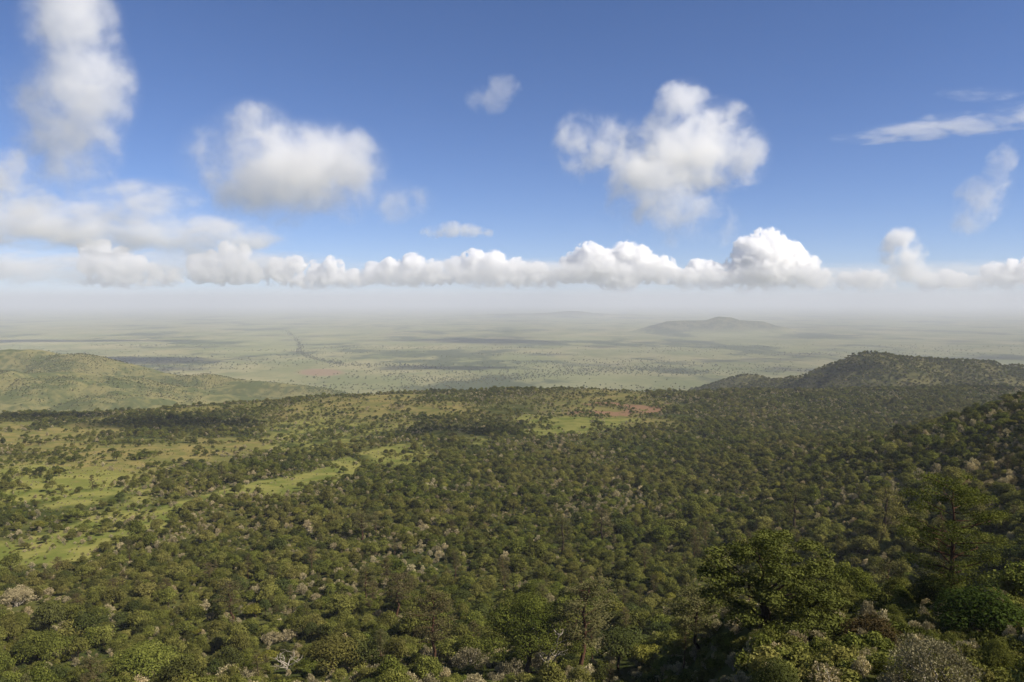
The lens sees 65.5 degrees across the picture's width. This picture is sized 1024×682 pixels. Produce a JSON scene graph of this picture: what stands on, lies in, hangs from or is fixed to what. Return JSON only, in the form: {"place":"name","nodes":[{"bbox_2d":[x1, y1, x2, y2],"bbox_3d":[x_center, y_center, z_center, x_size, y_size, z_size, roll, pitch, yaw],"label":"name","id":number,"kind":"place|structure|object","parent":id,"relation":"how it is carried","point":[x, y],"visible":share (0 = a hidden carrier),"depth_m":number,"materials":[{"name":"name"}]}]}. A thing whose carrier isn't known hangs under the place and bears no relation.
{"place":"outdoors","nodes":[
{"label":"outdoors","id":0,"kind":"place"},
{"bbox_2d":[0,349,346,412],"bbox_3d":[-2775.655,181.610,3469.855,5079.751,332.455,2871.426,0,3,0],"label":"hills","id":1,"kind":"structure","parent":0,"point":[246,390],"depth_m":2873.79,"materials":[{"name":"green plant"}]},
{"bbox_2d":[0,304,1023,681],"bbox_3d":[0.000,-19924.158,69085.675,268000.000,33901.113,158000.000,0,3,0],"label":"ground","id":2,"kind":"structure","parent":0,"point":[262,336],"depth_m":6653.14,"materials":[{"name":"green plant"}]},
{"bbox_2d":[0,652,16,673],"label":"round tree","id":3,"kind":"object","parent":2,"relation":"on","point":[5,660],"visible":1,"depth_m":244.71,"materials":[{"name":"green plant"}]},
{"bbox_2d":[2,670,23,681],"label":"round tree","id":4,"kind":"object","parent":2,"relation":"on","point":[12,675],"visible":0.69,"depth_m":202.39,"materials":[{"name":"green plant"}]},
{"bbox_2d":[0,584,38,606],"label":"pale shrub","id":5,"kind":"object","parent":2,"relation":"on","point":[21,592],"visible":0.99,"depth_m":359.91,"materials":[{"name":"beige plant"}]},
{"bbox_2d":[23,666,59,681],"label":"round tree","id":6,"kind":"object","parent":2,"relation":"on","point":[39,674],"visible":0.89,"depth_m":209.72,"materials":[{"name":"green plant"}]},
{"bbox_2d":[11,628,77,661],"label":"round tree","id":7,"kind":"object","parent":2,"relation":"on","point":[46,637],"visible":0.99,"depth_m":270.56,"materials":[{"name":"green plant"}]},
{"bbox_2d":[29,602,67,630],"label":"dark tree","id":8,"kind":"object","parent":2,"relation":"on","point":[46,613],"visible":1,"depth_m":309.01,"materials":[{"name":"green plant"}]},
{"bbox_2d":[47,664,66,681],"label":"dark tree","id":9,"kind":"object","parent":2,"relation":"on","point":[54,669],"visible":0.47,"depth_m":225.01,"materials":[{"name":"green plant"}]},
{"bbox_2d":[53,619,85,641],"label":"round tree","id":10,"kind":"object","parent":2,"relation":"on","point":[62,629],"visible":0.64,"depth_m":297.97,"materials":[{"name":"green plant"}]},
{"bbox_2d":[64,666,87,678],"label":"round tree","id":11,"kind":"object","parent":2,"relation":"on","point":[75,672],"visible":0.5,"depth_m":223.50,"materials":[{"name":"green plant"}]},
{"bbox_2d":[67,610,100,635],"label":"dark tree","id":12,"kind":"object","parent":2,"relation":"on","point":[79,620],"visible":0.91,"depth_m":300.57,"materials":[{"name":"green plant"}]},
{"bbox_2d":[77,654,105,681],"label":"slender tree","id":13,"kind":"object","parent":2,"relation":"on","point":[92,672],"visible":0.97,"depth_m":191.64,"materials":[{"name":"green plant"}]},
{"bbox_2d":[72,669,114,681],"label":"dark tree","id":14,"kind":"object","parent":2,"relation":"on","point":[102,675],"visible":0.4,"depth_m":196.43,"materials":[{"name":"green plant"}]},
{"bbox_2d":[100,660,122,676],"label":"round tree","id":15,"kind":"object","parent":2,"relation":"on","point":[109,663],"visible":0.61,"depth_m":239.74,"materials":[{"name":"green plant"}]},
{"bbox_2d":[125,609,149,629],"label":"round tree","id":16,"kind":"object","parent":2,"relation":"on","point":[141,615],"visible":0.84,"depth_m":308.42,"materials":[{"name":"green plant"}]},
{"bbox_2d":[109,638,178,678],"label":"round tree","id":17,"kind":"object","parent":2,"relation":"on","point":[145,652],"visible":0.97,"depth_m":240.04,"materials":[{"name":"green plant"}]},
{"bbox_2d":[163,652,196,669],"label":"round tree","id":18,"kind":"object","parent":2,"relation":"on","point":[170,662],"visible":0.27,"depth_m":234.25,"materials":[{"name":"green plant"}]},
{"bbox_2d":[156,656,206,681],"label":"dark tree","id":19,"kind":"object","parent":2,"relation":"on","point":[175,670],"visible":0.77,"depth_m":170.48,"materials":[{"name":"green plant"}]},
{"bbox_2d":[192,653,209,672],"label":"round tree","id":20,"kind":"object","parent":2,"relation":"on","point":[200,659],"visible":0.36,"depth_m":234.97,"materials":[{"name":"green plant"}]},
{"bbox_2d":[212,579,245,618],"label":"slender tree","id":21,"kind":"object","parent":2,"relation":"on","point":[229,593],"visible":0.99,"depth_m":325.46,"materials":[{"name":"green plant"}]},
{"bbox_2d":[214,644,244,671],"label":"dark tree","id":22,"kind":"object","parent":2,"relation":"on","point":[229,655],"visible":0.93,"depth_m":234.37,"materials":[{"name":"green plant"}]},
{"bbox_2d":[221,621,249,649],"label":"round tree","id":23,"kind":"object","parent":2,"relation":"on","point":[238,629],"visible":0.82,"depth_m":279.79,"materials":[{"name":"green plant"}]},
{"bbox_2d":[241,603,265,616],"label":"yellow tree","id":24,"kind":"object","parent":2,"relation":"on","point":[249,609],"visible":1,"depth_m":331.23,"materials":[{"name":"brown plant"}]},
{"bbox_2d":[250,653,266,679],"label":"cedar tree","id":25,"kind":"object","parent":2,"relation":"on","point":[253,669],"visible":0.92,"depth_m":199.53,"materials":[{"name":"green plant"}]},
{"bbox_2d":[258,574,279,589],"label":"round tree","id":26,"kind":"object","parent":2,"relation":"on","point":[267,580],"visible":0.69,"depth_m":360.83,"materials":[{"name":"green plant"}]},
{"bbox_2d":[260,630,283,645],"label":"pale shrub","id":27,"kind":"object","parent":2,"relation":"on","point":[269,636],"visible":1,"depth_m":286.31,"materials":[{"name":"beige plant"}]},
{"bbox_2d":[270,649,302,675],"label":"bare tree","id":28,"kind":"object","parent":2,"relation":"on","point":[283,666],"visible":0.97,"depth_m":224.41,"materials":[{"name":"grey plant"}]},
{"bbox_2d":[276,629,298,641],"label":"pale shrub","id":29,"kind":"object","parent":2,"relation":"on","point":[286,635],"visible":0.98,"depth_m":289.64,"materials":[{"name":"beige plant"}]},
{"bbox_2d":[292,614,313,634],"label":"round tree","id":30,"kind":"object","parent":2,"relation":"on","point":[299,620],"visible":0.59,"depth_m":293.27,"materials":[{"name":"green plant"}]},
{"bbox_2d":[300,633,360,672],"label":"round tree","id":31,"kind":"object","parent":2,"relation":"on","point":[337,645],"visible":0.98,"depth_m":203.41,"materials":[{"name":"green plant"}]},
{"bbox_2d":[324,593,355,612],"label":"round tree","id":32,"kind":"object","parent":2,"relation":"on","point":[339,601],"visible":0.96,"depth_m":304.53,"materials":[{"name":"green plant"}]},
{"bbox_2d":[340,637,380,666],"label":"dark tree","id":33,"kind":"object","parent":2,"relation":"on","point":[364,648],"visible":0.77,"depth_m":206.94,"materials":[{"name":"green plant"}]},
{"bbox_2d":[350,509,377,539],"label":"slender tree","id":34,"kind":"object","parent":2,"relation":"on","point":[357,520],"visible":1,"depth_m":492.43,"materials":[{"name":"green plant"}]},
{"bbox_2d":[354,667,378,681],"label":"round tree","id":35,"kind":"object","parent":2,"relation":"on","point":[368,672],"visible":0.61,"depth_m":168.75,"materials":[{"name":"green plant"}]},
{"bbox_2d":[358,565,375,597],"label":"slender tree","id":36,"kind":"object","parent":2,"relation":"on","point":[362,588],"visible":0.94,"depth_m":332.39,"materials":[{"name":"green plant"}]},
{"bbox_2d":[374,628,387,655],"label":"slender tree","id":37,"kind":"object","parent":2,"relation":"on","point":[377,636],"visible":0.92,"depth_m":225.63,"materials":[{"name":"green plant"}]},
{"bbox_2d":[376,610,397,627],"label":"round tree","id":38,"kind":"object","parent":2,"relation":"on","point":[386,618],"visible":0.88,"depth_m":266.86,"materials":[{"name":"green plant"}]},
{"bbox_2d":[376,654,407,681],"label":"round tree","id":39,"kind":"object","parent":2,"relation":"on","point":[391,663],"visible":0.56,"depth_m":163.06,"materials":[{"name":"green plant"}]},
{"bbox_2d":[380,634,408,659],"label":"round tree","id":40,"kind":"object","parent":2,"relation":"on","point":[395,646],"visible":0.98,"depth_m":216.22,"materials":[{"name":"green plant"}]},
{"bbox_2d":[372,667,417,681],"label":"round tree","id":41,"kind":"object","parent":2,"relation":"on","point":[399,676],"visible":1,"depth_m":140.59,"materials":[{"name":"green plant"}]},
{"bbox_2d":[378,572,418,615],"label":"slender tree","id":42,"kind":"object","parent":2,"relation":"on","point":[398,585],"visible":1,"depth_m":301.14,"materials":[{"name":"green plant"}]},
{"bbox_2d":[388,625,409,636],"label":"round tree","id":43,"kind":"object","parent":2,"relation":"on","point":[398,633],"visible":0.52,"depth_m":248.94,"materials":[{"name":"green plant"}]},
{"bbox_2d":[396,601,430,636],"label":"round tree","id":44,"kind":"object","parent":2,"relation":"on","point":[408,623],"visible":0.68,"depth_m":245.88,"materials":[{"name":"green plant"}]},
{"bbox_2d":[413,654,443,681],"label":"round tree","id":45,"kind":"object","parent":2,"relation":"on","point":[429,663],"visible":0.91,"depth_m":169.91,"materials":[{"name":"green plant"}]},
{"bbox_2d":[402,585,458,659],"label":"slender tree","id":46,"kind":"object","parent":2,"relation":"on","point":[434,635],"visible":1,"depth_m":203.29,"materials":[{"name":"green plant"}]},
{"bbox_2d":[435,636,467,658],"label":"round tree","id":47,"kind":"object","parent":2,"relation":"on","point":[446,648],"visible":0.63,"depth_m":216.16,"materials":[{"name":"green plant"}]},
{"bbox_2d":[449,622,469,639],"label":"round tree","id":48,"kind":"object","parent":2,"relation":"on","point":[462,629],"visible":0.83,"depth_m":240.45,"materials":[{"name":"green plant"}]},
{"bbox_2d":[454,631,484,655],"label":"round tree","id":49,"kind":"object","parent":2,"relation":"on","point":[469,640],"visible":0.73,"depth_m":214.53,"materials":[{"name":"green plant"}]},
{"bbox_2d":[451,646,490,669],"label":"pale shrub","id":50,"kind":"object","parent":2,"relation":"on","point":[472,652],"visible":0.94,"depth_m":206.75,"materials":[{"name":"grey plant"}]},
{"bbox_2d":[479,629,508,652],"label":"round tree","id":51,"kind":"object","parent":2,"relation":"on","point":[485,634],"visible":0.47,"depth_m":226.78,"materials":[{"name":"green plant"}]},
{"bbox_2d":[0,385,1021,681],"bbox_3d":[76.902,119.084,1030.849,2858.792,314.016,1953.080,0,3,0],"label":"woodland","id":52,"kind":"object","parent":2,"relation":"on","point":[264,655],"visible":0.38,"depth_m":497.46,"materials":[{"name":"green plant"}]},
{"bbox_2d":[497,657,525,681],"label":"pale shrub","id":53,"kind":"object","parent":2,"relation":"on","point":[507,670],"visible":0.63,"depth_m":168.91,"materials":[{"name":"grey plant"}]},
{"bbox_2d":[499,652,524,666],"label":"round tree","id":54,"kind":"object","parent":2,"relation":"on","point":[509,656],"visible":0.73,"depth_m":197.21,"materials":[{"name":"green plant"}]},
{"bbox_2d":[0,333,1023,681],"label":"undergrowth","id":55,"kind":"object","parent":2,"relation":"on","point":[840,653],"depth_m":212.35,"materials":[{"name":"green plant"}]},
{"bbox_2d":[476,589,583,673],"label":"round tree","id":56,"kind":"object","parent":2,"relation":"on","point":[534,607],"visible":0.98,"depth_m":184.85,"materials":[{"name":"green plant"}]},
{"bbox_2d":[529,623,566,666],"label":"bare tree","id":57,"kind":"object","parent":2,"relation":"on","point":[548,656],"visible":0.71,"depth_m":182.25,"materials":[{"name":"grey plant"}]},
{"bbox_2d":[534,659,567,681],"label":"round tree","id":58,"kind":"object","parent":2,"relation":"on","point":[550,673],"visible":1,"depth_m":149.42,"materials":[{"name":"green plant"}]},
{"bbox_2d":[545,514,580,553],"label":"cedar tree","id":59,"kind":"object","parent":2,"relation":"on","point":[562,537],"visible":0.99,"depth_m":426.55,"materials":[{"name":"green plant"}]},
{"bbox_2d":[566,639,595,656],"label":"round tree","id":60,"kind":"object","parent":2,"relation":"on","point":[588,652],"visible":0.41,"depth_m":208.62,"materials":[{"name":"green plant"}]},
{"bbox_2d":[572,568,589,599],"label":"slender tree","id":61,"kind":"object","parent":2,"relation":"on","point":[580,578],"visible":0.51,"depth_m":299.45,"materials":[{"name":"green plant"}]},
{"bbox_2d":[549,576,620,665],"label":"slender tree","id":62,"kind":"object","parent":2,"relation":"on","point":[574,604],"visible":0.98,"depth_m":184.38,"materials":[{"name":"green plant"}]},
{"bbox_2d":[588,508,614,538],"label":"cedar tree","id":63,"kind":"object","parent":2,"relation":"on","point":[600,522],"visible":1,"depth_m":474.32,"materials":[{"name":"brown plant"}]},
{"bbox_2d":[603,663,615,681],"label":"slender tree","id":64,"kind":"object","parent":2,"relation":"on","point":[610,678],"visible":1,"depth_m":155.83,"materials":[{"name":"green plant"}]},
{"bbox_2d":[597,623,648,669],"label":"dark tree","id":65,"kind":"object","parent":2,"relation":"on","point":[619,638],"visible":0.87,"depth_m":193.44,"materials":[{"name":"green plant"}]},
{"bbox_2d":[629,643,663,662],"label":"yellow tree","id":66,"kind":"object","parent":2,"relation":"on","point":[642,651],"visible":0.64,"depth_m":169.74,"materials":[{"name":"brown plant"}]},
{"bbox_2d":[631,638,661,662],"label":"round tree","id":67,"kind":"object","parent":2,"relation":"on","point":[649,642],"visible":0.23,"depth_m":184.09,"materials":[{"name":"green plant"}]},
{"bbox_2d":[645,612,669,625],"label":"round tree","id":68,"kind":"object","parent":2,"relation":"on","point":[660,618],"visible":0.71,"depth_m":257.26,"materials":[{"name":"green plant"}]},
{"bbox_2d":[651,652,669,679],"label":"round tree","id":69,"kind":"object","parent":2,"relation":"on","point":[658,664],"visible":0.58,"depth_m":138.32,"materials":[{"name":"green plant"}]},
{"bbox_2d":[656,631,688,656],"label":"round tree","id":70,"kind":"object","parent":2,"relation":"on","point":[669,641],"visible":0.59,"depth_m":148.34,"materials":[{"name":"green plant"}]},
{"bbox_2d":[674,618,697,673],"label":"slender tree","id":71,"kind":"object","parent":2,"relation":"on","point":[684,646],"visible":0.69,"depth_m":108.83,"materials":[{"name":"green plant"}]},
{"bbox_2d":[658,584,723,657],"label":"slender tree","id":72,"kind":"object","parent":2,"relation":"on","point":[697,601],"visible":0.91,"depth_m":105.35,"materials":[{"name":"green plant"}]},
{"bbox_2d":[750,655,774,672],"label":"bush","id":73,"kind":"object","parent":2,"relation":"on","point":[756,663],"visible":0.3,"depth_m":66.24,"materials":[{"name":"green plant"}]},
{"bbox_2d":[693,528,853,637],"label":"broad tree","id":74,"kind":"object","parent":2,"relation":"on","point":[804,600],"visible":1,"depth_m":83.01,"materials":[{"name":"green plant"}]},
{"bbox_2d":[747,656,799,681],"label":"bush","id":75,"kind":"object","parent":2,"relation":"on","point":[774,671],"visible":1,"depth_m":52.06,"materials":[{"name":"green plant"}]},
{"bbox_2d":[773,487,810,528],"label":"cedar tree","id":76,"kind":"object","parent":2,"relation":"on","point":[795,514],"visible":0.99,"depth_m":453.19,"materials":[{"name":"green plant"}]},
{"bbox_2d":[807,660,842,681],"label":"plume shrub","id":77,"kind":"object","parent":2,"relation":"on","point":[827,675],"visible":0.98,"depth_m":56.17,"materials":[{"name":"beige plant"}]},
{"bbox_2d":[824,579,859,613],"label":"round tree","id":78,"kind":"object","parent":2,"relation":"on","point":[842,589],"visible":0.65,"depth_m":95.38,"materials":[{"name":"green plant"}]},
{"bbox_2d":[828,560,865,591],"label":"round tree","id":79,"kind":"object","parent":2,"relation":"on","point":[842,571],"visible":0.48,"depth_m":110.55,"materials":[{"name":"green plant"}]},
{"bbox_2d":[844,565,876,599],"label":"round tree","id":80,"kind":"object","parent":2,"relation":"on","point":[861,583],"visible":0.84,"depth_m":108.36,"materials":[{"name":"green plant"}]},
{"bbox_2d":[854,535,878,554],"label":"round tree","id":81,"kind":"object","parent":2,"relation":"on","point":[866,541],"visible":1,"depth_m":358.50,"materials":[{"name":"green plant"}]},
{"bbox_2d":[838,612,910,644],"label":"bush","id":82,"kind":"object","parent":2,"relation":"on","point":[871,623],"visible":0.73,"depth_m":79.05,"materials":[{"name":"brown plant"}]},
{"bbox_2d":[855,486,905,533],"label":"cedar tree","id":83,"kind":"object","parent":2,"relation":"on","point":[884,512],"visible":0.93,"depth_m":377.85,"materials":[{"name":"green plant"}]},
{"bbox_2d":[867,657,908,677],"bbox_3d":[29.605,25.705,61.842,3.186,2.270,2.955,-1,3,-17],"label":"bush","id":84,"kind":"object","parent":2,"relation":"on","point":[880,662],"visible":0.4,"depth_m":61.98,"materials":[{"name":"green plant"}]},
{"bbox_2d":[876,672,902,681],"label":"plume shrub","id":85,"kind":"object","parent":2,"relation":"on","point":[885,679],"visible":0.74,"depth_m":56.38,"materials":[{"name":"beige plant"}]},
{"bbox_2d":[873,556,907,586],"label":"slender tree","id":86,"kind":"object","parent":2,"relation":"on","point":[887,563],"visible":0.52,"depth_m":179.44,"materials":[{"name":"green plant"}]},
{"bbox_2d":[882,604,906,619],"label":"round tree","id":87,"kind":"object","parent":2,"relation":"on","point":[893,611],"visible":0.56,"depth_m":88.84,"materials":[{"name":"green plant"}]},
{"bbox_2d":[885,613,906,624],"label":"bush","id":88,"kind":"object","parent":2,"relation":"on","point":[896,618],"visible":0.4,"depth_m":87.02,"materials":[{"name":"green plant"}]},
{"bbox_2d":[881,575,914,599],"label":"round tree","id":89,"kind":"object","parent":2,"relation":"on","point":[890,585],"visible":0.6,"depth_m":105.41,"materials":[{"name":"green plant"}]},
{"bbox_2d":[888,583,913,601],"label":"round tree","id":90,"kind":"object","parent":2,"relation":"on","point":[898,592],"visible":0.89,"depth_m":101.34,"materials":[{"name":"green plant"}]},
{"bbox_2d":[887,557,914,577],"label":"round tree","id":91,"kind":"object","parent":2,"relation":"on","point":[909,568],"visible":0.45,"depth_m":299.34,"materials":[{"name":"green plant"}]},
{"bbox_2d":[897,525,919,543],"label":"round tree","id":92,"kind":"object","parent":2,"relation":"on","point":[906,539],"visible":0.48,"depth_m":342.54,"materials":[{"name":"green plant"}]},
{"bbox_2d":[905,572,951,604],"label":"dark tree","id":93,"kind":"object","parent":2,"relation":"on","point":[922,587],"visible":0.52,"depth_m":97.78,"materials":[{"name":"green plant"}]},
{"bbox_2d":[883,631,985,681],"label":"pale shrub","id":94,"kind":"object","parent":2,"relation":"on","point":[924,661],"visible":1,"depth_m":55.69,"materials":[{"name":"grey plant"}]},
{"bbox_2d":[920,516,963,579],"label":"slender tree","id":95,"kind":"object","parent":2,"relation":"on","point":[940,561],"visible":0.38,"depth_m":113.44,"materials":[{"name":"green plant"}]},
{"bbox_2d":[937,465,965,490],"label":"round tree","id":96,"kind":"object","parent":2,"relation":"on","point":[953,472],"visible":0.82,"depth_m":411.15,"materials":[{"name":"green plant"}]},
{"bbox_2d":[889,471,1016,607],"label":"tall tree","id":97,"kind":"object","parent":2,"relation":"on","point":[954,579],"visible":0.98,"depth_m":95.01,"materials":[{"name":"green plant"}]},
{"bbox_2d":[924,582,1023,635],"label":"bush","id":98,"kind":"object","parent":2,"relation":"on","point":[972,609],"visible":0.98,"depth_m":84.65,"materials":[{"name":"green plant"}]},
{"bbox_2d":[962,569,1020,592],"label":"round tree","id":99,"kind":"object","parent":2,"relation":"on","point":[990,576],"visible":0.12,"depth_m":165.47,"materials":[{"name":"green plant"}]},
{"bbox_2d":[974,637,1016,666],"bbox_3d":[39.113,25.684,64.381,2.929,3.521,3.573,3,4,43],"label":"bush","id":100,"kind":"object","parent":2,"relation":"on","point":[995,652],"visible":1,"depth_m":63.85,"materials":[{"name":"green plant"}]},
{"bbox_2d":[997,575,1023,596],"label":"round tree","id":101,"kind":"object","parent":2,"relation":"on","point":[1008,586],"visible":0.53,"depth_m":111.15,"materials":[{"name":"green plant"}]},
{"bbox_2d":[1001,544,1022,558],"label":"dark tree","id":102,"kind":"object","parent":2,"relation":"on","point":[1014,547],"visible":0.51,"depth_m":270.09,"materials":[{"name":"green plant"}]},
{"bbox_2d":[1003,499,1023,513],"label":"round tree","id":103,"kind":"object","parent":2,"relation":"on","point":[1008,506],"visible":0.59,"depth_m":316.39,"materials":[{"name":"green plant"}]},
{"bbox_2d":[0,0,1023,347],"label":"sky","id":104,"kind":"structure","parent":0,"point":[152,151],"materials":[{"name":"blue"}]},
{"bbox_2d":[456,311,654,316],"bbox_3d":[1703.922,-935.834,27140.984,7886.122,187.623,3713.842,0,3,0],"label":"hill","id":105,"kind":"structure","parent":0,"point":[572,313],"depth_m":26340.82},
{"bbox_2d":[637,317,798,332],"bbox_3d":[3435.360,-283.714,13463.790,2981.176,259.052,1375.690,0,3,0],"label":"hill","id":106,"kind":"structure","parent":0,"point":[721,324],"depth_m":13131.86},
{"bbox_2d":[695,353,1023,389],"bbox_3d":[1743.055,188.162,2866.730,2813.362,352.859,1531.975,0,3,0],"label":"hill","id":107,"kind":"structure","parent":0,"point":[893,378],"depth_m":2329.10,"materials":[{"name":"green plant"}]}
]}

